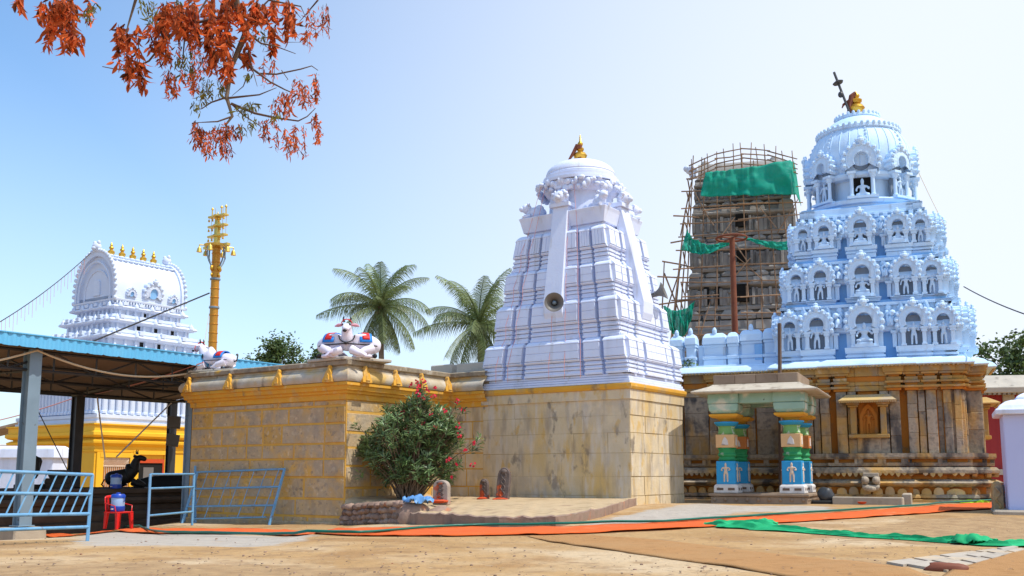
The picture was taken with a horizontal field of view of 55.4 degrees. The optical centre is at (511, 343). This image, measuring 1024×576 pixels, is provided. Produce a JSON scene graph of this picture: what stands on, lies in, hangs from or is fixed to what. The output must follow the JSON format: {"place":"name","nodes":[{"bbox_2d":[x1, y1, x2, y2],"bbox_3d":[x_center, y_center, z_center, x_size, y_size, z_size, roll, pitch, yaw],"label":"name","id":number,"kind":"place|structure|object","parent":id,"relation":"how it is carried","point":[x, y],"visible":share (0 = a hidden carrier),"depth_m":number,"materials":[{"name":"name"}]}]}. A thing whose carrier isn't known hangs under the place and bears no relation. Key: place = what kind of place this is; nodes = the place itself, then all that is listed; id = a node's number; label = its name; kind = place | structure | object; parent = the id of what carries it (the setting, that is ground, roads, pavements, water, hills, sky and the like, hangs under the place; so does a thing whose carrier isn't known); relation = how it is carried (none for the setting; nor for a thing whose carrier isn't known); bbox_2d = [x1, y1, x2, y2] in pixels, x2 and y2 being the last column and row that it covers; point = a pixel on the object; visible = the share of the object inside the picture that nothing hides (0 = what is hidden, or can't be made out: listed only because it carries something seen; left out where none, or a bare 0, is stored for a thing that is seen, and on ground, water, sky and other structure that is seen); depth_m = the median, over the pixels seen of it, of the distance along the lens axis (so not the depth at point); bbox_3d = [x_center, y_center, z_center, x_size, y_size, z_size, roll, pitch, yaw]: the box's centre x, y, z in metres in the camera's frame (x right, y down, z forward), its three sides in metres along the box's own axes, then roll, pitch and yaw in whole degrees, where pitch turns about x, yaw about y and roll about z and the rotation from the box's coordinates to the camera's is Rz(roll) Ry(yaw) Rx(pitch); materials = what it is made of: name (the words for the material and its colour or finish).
{"place":"outdoors","nodes":[
{"label":"outdoors","id":0,"kind":"place"},
{"bbox_2d":[0,499,1023,575],"bbox_3d":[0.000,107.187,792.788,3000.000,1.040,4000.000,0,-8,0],"label":"ground","id":1,"kind":"structure","parent":0,"point":[121,550],"depth_m":15.20,"materials":[{"name":"beige soil"}]},
{"bbox_2d":[0,422,17,445],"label":"distant shelter","id":2,"kind":"object","parent":1,"relation":"on","point":[3,430],"visible":0.12,"depth_m":64.04,"materials":[{"name":"brown stone"}]},
{"bbox_2d":[0,446,68,487],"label":"white compound wall","id":3,"kind":"structure","parent":1,"relation":"on","point":[49,456],"depth_m":44.55,"materials":[{"name":"white paint"}]},
{"bbox_2d":[0,469,93,540],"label":"barricade","id":4,"kind":"object","parent":1,"relation":"on","point":[58,494],"visible":0.98,"depth_m":17.22,"materials":[{"name":"blue paint"}]},
{"bbox_2d":[0,487,181,533],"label":"stone platform","id":5,"kind":"structure","parent":1,"relation":"on","point":[165,501],"depth_m":32.29,"materials":[{"name":"black stone"}]},
{"bbox_2d":[13,456,45,488],"bbox_3d":[-15.915,4.216,32.226,0.800,1.147,0.600,-3,-8,20],"label":"guardian statue","id":6,"kind":"object","parent":5,"relation":"on","point":[38,465],"visible":0.26,"depth_m":32.12,"materials":[{"name":"black stone"}]},
{"bbox_2d":[44,470,74,487],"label":"altar block","id":7,"kind":"structure","parent":5,"relation":"on","point":[58,482],"depth_m":32.91,"materials":[{"name":"stone"}]},
{"bbox_2d":[110,473,121,487],"bbox_3d":[-13.351,4.626,32.877,0.380,0.505,0.380,3,-8,-23],"label":"water cooler","id":8,"kind":"object","parent":5,"relation":"on","point":[116,480],"visible":1,"depth_m":32.73,"materials":[{"name":"blue plastic"}]},
{"bbox_2d":[93,450,147,487],"bbox_3d":[-13.652,4.414,34.221,1.763,1.392,0.820,1,-8,-4],"label":"bull statue","id":9,"kind":"object","parent":5,"relation":"on","point":[129,472],"visible":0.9,"depth_m":34.05,"materials":[{"name":"black stone"}]},
{"bbox_2d":[130,475,181,486],"bbox_3d":[-13.175,5.156,36.640,2.298,0.450,0.594,0,-8,0],"label":"reclining stone","id":10,"kind":"object","parent":5,"relation":"on","point":[167,481],"visible":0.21,"depth_m":36.36,"materials":[{"name":"black stone"}]},
{"bbox_2d":[5,240,202,486],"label":"gateway tower","id":11,"kind":"structure","parent":1,"relation":"on","point":[111,292],"depth_m":55.86,"materials":[{"name":"white paint"}]},
{"bbox_2d":[0,253,90,329],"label":"light string","id":12,"kind":"object","parent":11,"relation":"hanging from","point":[39,295],"visible":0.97,"depth_m":50.66,"materials":[{"name":"black metal"}]},
{"bbox_2d":[101,452,130,486],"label":"grille window","id":13,"kind":"structure","parent":11,"relation":"in","point":[118,463],"depth_m":52.50,"materials":[{"name":"paint"}]},
{"bbox_2d":[133,451,165,479],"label":"doorway","id":14,"kind":"structure","parent":11,"relation":"in","point":[149,466],"depth_m":54.36,"materials":[{"name":"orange paint"}]},
{"bbox_2d":[0,330,283,539],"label":"steel shed","id":15,"kind":"structure","parent":1,"relation":"on","point":[31,378],"depth_m":30.74,"materials":[{"name":"metal"}]},
{"bbox_2d":[39,413,75,485],"bbox_3d":[-16.607,3.496,35.243,1.813,3.325,0.034,7,-10,-42],"label":"guy rope","id":16,"kind":"object","parent":15,"relation":"attached to","point":[55,445],"visible":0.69,"depth_m":35.26,"materials":[{"name":"black fabric"}]},
{"bbox_2d":[0,349,186,377],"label":"cable","id":17,"kind":"object","parent":15,"relation":"attached to","point":[57,358],"visible":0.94,"depth_m":28.84,"materials":[{"name":"plastic"}]},
{"bbox_2d":[97,397,105,458],"bbox_3d":[-16.359,3.420,38.831,0.055,2.259,4.340,2,-8,-17],"label":"guy rope","id":18,"kind":"object","parent":15,"relation":"attached to","point":[101,427],"visible":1,"depth_m":38.66,"materials":[{"name":"beige fabric"}]},
{"bbox_2d":[0,362,203,419],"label":"cable","id":19,"kind":"object","parent":15,"relation":"attached to","point":[112,390],"visible":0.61,"depth_m":34.17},
{"bbox_2d":[116,403,171,456],"bbox_3d":[-14.386,3.345,38.200,0.057,2.266,2.850,-3,-8,22],"label":"guy rope","id":20,"kind":"object","parent":15,"relation":"attached to","point":[143,429],"visible":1,"depth_m":38.11,"materials":[{"name":"grey fabric"}]},
{"bbox_2d":[166,434,179,446],"bbox_3d":[-13.649,3.889,39.223,0.480,0.480,0.215,11,-11,-18],"label":"switch box","id":21,"kind":"object","parent":15,"relation":"attached to","point":[172,440],"visible":1,"depth_m":39.13,"materials":[{"name":"grey paint"}]},
{"bbox_2d":[167,416,180,428],"bbox_3d":[-13.631,3.175,39.318,0.504,0.504,0.215,5,-9,-20],"label":"switch box","id":22,"kind":"object","parent":15,"relation":"attached to","point":[173,422],"visible":1,"depth_m":39.22,"materials":[{"name":"grey paint"}]},
{"bbox_2d":[146,473,194,527],"bbox_3d":[-9.590,4.424,27.505,0.076,1.530,2.794,-1,-8,6],"label":"barricade","id":23,"kind":"object","parent":1,"relation":"on","point":[150,488],"visible":0.89,"depth_m":27.29,"materials":[{"name":"blue paint"}]},
{"bbox_2d":[10,0,331,162],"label":"dry leaf tree","id":24,"kind":"object","parent":1,"relation":"on","point":[61,14],"visible":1,"depth_m":7.25,"materials":[{"name":"orange plant"}]},
{"bbox_2d":[196,205,235,351],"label":"temple flagpole","id":25,"kind":"object","parent":1,"relation":"on","point":[216,247],"visible":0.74,"depth_m":45.66,"materials":[{"name":"gold metal"}]},
{"bbox_2d":[93,293,209,340],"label":"cable","id":26,"kind":"object","parent":25,"relation":"attached to","point":[150,317],"visible":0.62,"depth_m":41.80,"materials":[{"name":"black metal"}]},
{"bbox_2d":[181,466,285,524],"bbox_3d":[-8.566,4.645,29.584,4.306,1.898,0.712,-5,-9,34],"label":"barricade","id":27,"kind":"object","parent":1,"relation":"on","point":[242,505],"visible":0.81,"depth_m":29.47,"materials":[{"name":"blue paint"}]},
{"bbox_2d":[242,329,322,364],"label":"leafy tree","id":28,"kind":"object","parent":1,"relation":"on","point":[276,351],"visible":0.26,"depth_m":80.62,"materials":[{"name":"green plant"}]},
{"bbox_2d":[178,359,489,524],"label":"stone hall","id":29,"kind":"structure","parent":1,"relation":"on","point":[296,421],"depth_m":29.41,"materials":[{"name":"stone"}]},
{"bbox_2d":[188,339,237,372],"bbox_3d":[-9.649,0.388,31.869,1.984,1.147,0.820,-3,-8,20],"label":"bull statue","id":30,"kind":"object","parent":29,"relation":"on","point":[220,360],"visible":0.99,"depth_m":31.65,"materials":[{"name":"white paint"}]},
{"bbox_2d":[307,316,391,363],"bbox_3d":[-4.772,-0.111,28.476,2.478,1.293,1.507,0,-8,0],"label":"bull statue","id":31,"kind":"object","parent":29,"relation":"on","point":[364,347],"visible":1,"depth_m":28.15,"materials":[{"name":"white paint"}]},
{"bbox_2d":[316,261,432,358],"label":"coconut palm","id":32,"kind":"object","parent":1,"relation":"on","point":[381,304],"visible":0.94,"depth_m":75.51,"materials":[{"name":"green plant"}]},
{"bbox_2d":[339,500,412,524],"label":"rubble wall","id":33,"kind":"structure","parent":1,"relation":"on","point":[368,513],"depth_m":25.67,"materials":[{"name":"stone"}]},
{"bbox_2d":[413,268,511,364],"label":"coconut palm","id":34,"kind":"object","parent":1,"relation":"on","point":[477,327],"visible":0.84,"depth_m":70.30,"materials":[{"name":"green plant"}]},
{"bbox_2d":[345,494,636,526],"bbox_3d":[-0.718,4.528,25.695,8.784,0.900,8.029,-5,-9,34],"label":"raised earth ledge","id":35,"kind":"object","parent":1,"relation":"on","point":[469,509],"visible":0.66,"depth_m":23.28,"materials":[{"name":"stone"}]},
{"bbox_2d":[397,502,429,523],"bbox_3d":[-2.396,4.226,23.854,0.827,0.684,0.574,0,-8,0],"label":"boulder","id":36,"kind":"object","parent":35,"relation":"on","point":[408,508],"visible":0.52,"depth_m":23.66,"materials":[{"name":"stone"}]},
{"bbox_2d":[402,494,433,503],"bbox_3d":[-2.318,3.849,23.797,0.851,0.358,0.506,0,-8,0],"label":"plastic bag","id":37,"kind":"object","parent":36,"relation":"on","point":[419,499],"visible":1,"depth_m":23.69,"materials":[{"name":"blue plastic"}]},
{"bbox_2d":[350,378,483,498],"bbox_3d":[-2.666,2.862,28.018,3.938,3.675,2.933,0,-8,0],"label":"oleander bush","id":38,"kind":"object","parent":35,"relation":"on","point":[418,447],"visible":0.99,"depth_m":27.56,"materials":[{"name":"green plant"}]},
{"bbox_2d":[430,480,450,504],"bbox_3d":[-1.905,3.937,25.777,0.544,0.655,0.466,-3,-8,20],"label":"idol stone","id":39,"kind":"object","parent":35,"relation":"on","point":[441,492],"visible":0.98,"depth_m":25.80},
{"bbox_2d":[429,505,451,511],"bbox_3d":[-1.804,4.245,23.839,0.803,0.588,0.574,0,-8,0],"label":"boulder","id":40,"kind":"object","parent":35,"relation":"on","point":[437,508],"visible":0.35,"depth_m":23.76,"materials":[{"name":"stone"}]},
{"bbox_2d":[477,479,488,499],"bbox_3d":[-0.872,4.343,28.857,0.363,0.684,0.427,-3,-8,20],"label":"idol stone","id":41,"kind":"object","parent":35,"relation":"on","point":[484,488],"visible":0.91,"depth_m":28.90,"materials":[{"name":"grey stone"}]},
{"bbox_2d":[493,467,510,499],"bbox_3d":[-0.321,4.143,28.536,0.488,1.045,0.533,-3,-8,20],"label":"idol stone","id":42,"kind":"object","parent":35,"relation":"on","point":[503,487],"visible":0.89,"depth_m":28.56,"materials":[{"name":"grey stone"}]},
{"bbox_2d":[5,517,1007,575],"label":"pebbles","id":43,"kind":"object","parent":1,"relation":"on","point":[243,555],"visible":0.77,"depth_m":12.90,"materials":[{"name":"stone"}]},
{"bbox_2d":[46,502,991,537],"bbox_3d":[1.137,4.790,25.675,34.728,1.062,15.754,0,-8,0],"label":"carpet","id":44,"kind":"object","parent":1,"relation":"on","point":[466,530],"visible":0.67,"depth_m":20.71,"materials":[{"name":"orange carpet"}]},
{"bbox_2d":[103,495,132,528],"bbox_3d":[-10.788,4.598,26.648,0.659,0.900,0.606,-4,-9,28],"label":"plastic chair","id":45,"kind":"object","parent":44,"relation":"on","point":[117,517],"visible":0.73,"depth_m":26.54,"materials":[{"name":"red plastic"}]},
{"bbox_2d":[110,492,125,510],"bbox_3d":[-10.765,4.321,26.633,0.380,0.505,0.380,3,-8,-23],"label":"water cooler","id":46,"kind":"object","parent":45,"relation":"on","point":[118,500],"visible":0.96,"depth_m":26.49,"materials":[{"name":"blue plastic"}]},
{"bbox_2d":[124,499,990,534],"bbox_3d":[1.476,4.937,27.078,35.793,1.077,17.675,0,-8,0],"label":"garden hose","id":47,"kind":"object","parent":44,"relation":"on","point":[427,526],"visible":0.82,"depth_m":20.33,"materials":[{"name":"rubber"}]},
{"bbox_2d":[19,525,1022,575],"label":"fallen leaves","id":48,"kind":"object","parent":1,"relation":"on","point":[465,561],"visible":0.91,"depth_m":13.22,"materials":[{"name":"brown plant"}]},
{"bbox_2d":[481,135,686,504],"bbox_3d":[2.242,-0.683,31.354,5.440,12.548,3.868,-5,-9,34],"label":"white shrine","id":49,"kind":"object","parent":1,"relation":"on","point":[585,393],"visible":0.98,"depth_m":29.85,"materials":[{"name":"paint"}]},
{"bbox_2d":[544,292,563,311],"bbox_3d":[1.269,-1.183,28.914,0.570,0.570,0.736,-1,-6,6],"label":"horn loudspeaker","id":50,"kind":"object","parent":49,"relation":"attached to","point":[553,301],"visible":1,"depth_m":28.60,"materials":[{"name":"grey paint"}]},
{"bbox_2d":[651,282,667,298],"bbox_3d":[4.481,-1.538,30.860,0.736,0.570,0.570,-23,-14,16],"label":"horn loudspeaker","id":51,"kind":"object","parent":49,"relation":"attached to","point":[660,291],"visible":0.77,"depth_m":30.72,"materials":[{"name":"grey paint"}]},
{"bbox_2d":[529,534,928,575],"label":"coir mat","id":52,"kind":"object","parent":1,"relation":"on","point":[770,563],"visible":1,"depth_m":13.18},
{"bbox_2d":[715,233,747,332],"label":"lamp mast","id":53,"kind":"object","parent":1,"relation":"on","point":[731,241],"visible":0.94,"depth_m":47.71,"materials":[{"name":"brown metal"}]},
{"bbox_2d":[683,157,795,356],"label":"grey gateway tower","id":54,"kind":"structure","parent":1,"relation":"on","point":[724,290],"depth_m":56.63,"materials":[{"name":"stone"}]},
{"bbox_2d":[657,142,802,352],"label":"bamboo scaffold","id":55,"kind":"object","parent":54,"relation":"attached to","point":[676,300],"visible":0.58,"depth_m":56.46,"materials":[{"name":"brown wood"}]},
{"bbox_2d":[663,301,694,336],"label":"safety net","id":56,"kind":"object","parent":55,"relation":"hanging from","point":[679,320],"visible":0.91,"depth_m":54.64,"materials":[{"name":"green fabric"}]},
{"bbox_2d":[681,230,728,254],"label":"safety net","id":57,"kind":"object","parent":55,"relation":"attached to","point":[690,245],"visible":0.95,"depth_m":55.40,"materials":[{"name":"green fabric"}]},
{"bbox_2d":[700,160,800,203],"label":"safety net","id":58,"kind":"object","parent":55,"relation":"attached to","point":[780,177],"visible":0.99,"depth_m":55.49,"materials":[{"name":"green fabric"}]},
{"bbox_2d":[744,237,787,249],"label":"safety net","id":59,"kind":"object","parent":55,"relation":"attached to","point":[777,245],"visible":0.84,"depth_m":54.75,"materials":[{"name":"green fabric"}]},
{"bbox_2d":[690,372,830,504],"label":"pillared pavilion","id":60,"kind":"structure","parent":1,"relation":"on","point":[734,401],"depth_m":29.68,"materials":[{"name":"multicoloured paint"}]},
{"bbox_2d":[759,518,777,523],"bbox_3d":[5.218,3.708,20.147,0.609,0.210,0.600,0,-8,0],"label":"green cloth","id":61,"kind":"object","parent":1,"relation":"on","point":[770,520],"visible":0.48,"depth_m":20.08,"materials":[{"name":"green fabric"}]},
{"bbox_2d":[778,323,781,491],"bbox_3d":[8.958,2.247,32.564,0.320,5.942,0.127,2,-8,-15],"label":"timber post","id":62,"kind":"object","parent":1,"relation":"on","point":[779,418],"visible":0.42,"depth_m":32.48,"materials":[{"name":"brown wood"}]},
{"bbox_2d":[811,487,834,503],"bbox_3d":[9.406,4.572,29.238,0.835,0.551,0.468,-2,-8,15],"label":"grinding stone","id":63,"kind":"object","parent":1,"relation":"on","point":[825,495],"visible":0.9,"depth_m":29.09,"materials":[{"name":"stone"}]},
{"bbox_2d":[670,72,1003,502],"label":"domed temple","id":64,"kind":"structure","parent":1,"relation":"on","point":[877,319],"depth_m":32.57,"materials":[{"name":"paint"}]},
{"bbox_2d":[682,359,697,367],"bbox_3d":[6.283,0.864,34.726,0.735,0.673,0.584,0,-8,0],"label":"plant","id":65,"kind":"object","parent":64,"relation":"on","point":[690,362],"visible":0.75,"depth_m":34.79,"materials":[{"name":"green plant"}]},
{"bbox_2d":[919,173,944,224],"bbox_3d":[14.849,-5.241,34.598,0.022,2.346,0.979,5,-9,-33],"label":"cable","id":66,"kind":"object","parent":64,"relation":"attached to","point":[929,195],"visible":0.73,"depth_m":34.67,"materials":[{"name":"metal"}]},
{"bbox_2d":[963,286,1023,313],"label":"cable","id":67,"kind":"object","parent":64,"relation":"attached to","point":[993,301],"visible":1,"depth_m":31.02,"materials":[{"name":"black metal"}]},
{"bbox_2d":[704,519,1023,545],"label":"green cloth","id":68,"kind":"object","parent":1,"relation":"on","point":[753,524],"visible":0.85,"depth_m":17.78,"materials":[{"name":"green fabric"}]},
{"bbox_2d":[832,493,912,504],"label":"stone kerb","id":69,"kind":"structure","parent":1,"relation":"on","point":[905,499],"depth_m":28.18,"materials":[{"name":"stone"}]},
{"bbox_2d":[923,562,968,571],"bbox_3d":[5.191,2.685,11.652,0.512,0.143,0.234,-4,-8,25],"label":"rock","id":70,"kind":"object","parent":1,"relation":"on","point":[938,566],"visible":0.59,"depth_m":11.57,"materials":[{"name":"brown stone"}]},
{"bbox_2d":[954,499,988,502],"bbox_3d":[14.017,5.003,31.350,0.844,0.145,4.495,0,-8,0],"label":"lime cloth","id":71,"kind":"object","parent":1,"relation":"on","point":[983,501],"visible":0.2,"depth_m":29.41,"materials":[{"name":"green fabric"}]},
{"bbox_2d":[948,533,997,543],"bbox_3d":[7.532,3.201,15.937,0.795,0.218,0.800,0,-8,0],"label":"green cloth","id":72,"kind":"object","parent":1,"relation":"on","point":[965,538],"visible":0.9,"depth_m":15.79,"materials":[{"name":"green fabric"}]},
{"bbox_2d":[942,547,1023,575],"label":"coir mat","id":73,"kind":"object","parent":1,"relation":"on","point":[1001,565],"visible":0.9,"depth_m":11.88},
{"bbox_2d":[991,481,1003,509],"bbox_3d":[12.099,3.917,24.283,0.240,0.968,0.266,-2,-8,15],"label":"stone post","id":74,"kind":"object","parent":1,"relation":"on","point":[997,499],"visible":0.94,"depth_m":24.21,"materials":[{"name":"stone"}]},
{"bbox_2d":[973,328,1023,375],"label":"leafy tree","id":75,"kind":"object","parent":1,"relation":"on","point":[1011,356],"visible":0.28,"depth_m":61.39,"materials":[{"name":"green plant"}]},
{"bbox_2d":[982,375,1023,484],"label":"red building","id":76,"kind":"structure","parent":1,"relation":"on","point":[1002,388],"depth_m":44.66,"materials":[{"name":"paint"}]},
{"bbox_2d":[1002,484,1005,507],"bbox_3d":[12.607,4.044,24.972,0.140,0.864,0.265,-2,-8,15],"label":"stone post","id":77,"kind":"object","parent":1,"relation":"on","point":[1003,486],"visible":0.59,"depth_m":24.88,"materials":[{"name":"grey stone"}]},
{"bbox_2d":[990,393,1023,514],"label":"gate pillar","id":78,"kind":"structure","parent":1,"relation":"on","point":[1009,414],"depth_m":23.78,"materials":[{"name":"paint"}]},
{"bbox_2d":[0,0,1023,443],"label":"sky","id":79,"kind":"structure","parent":0,"point":[441,120],"materials":[{"name":"blue"}]},
{"bbox_2d":[886,546,1023,571],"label":"flagstone paving","id":80,"kind":"structure","parent":0,"point":[966,558],"depth_m":13.02,"materials":[{"name":"grey stone"}]}
]}

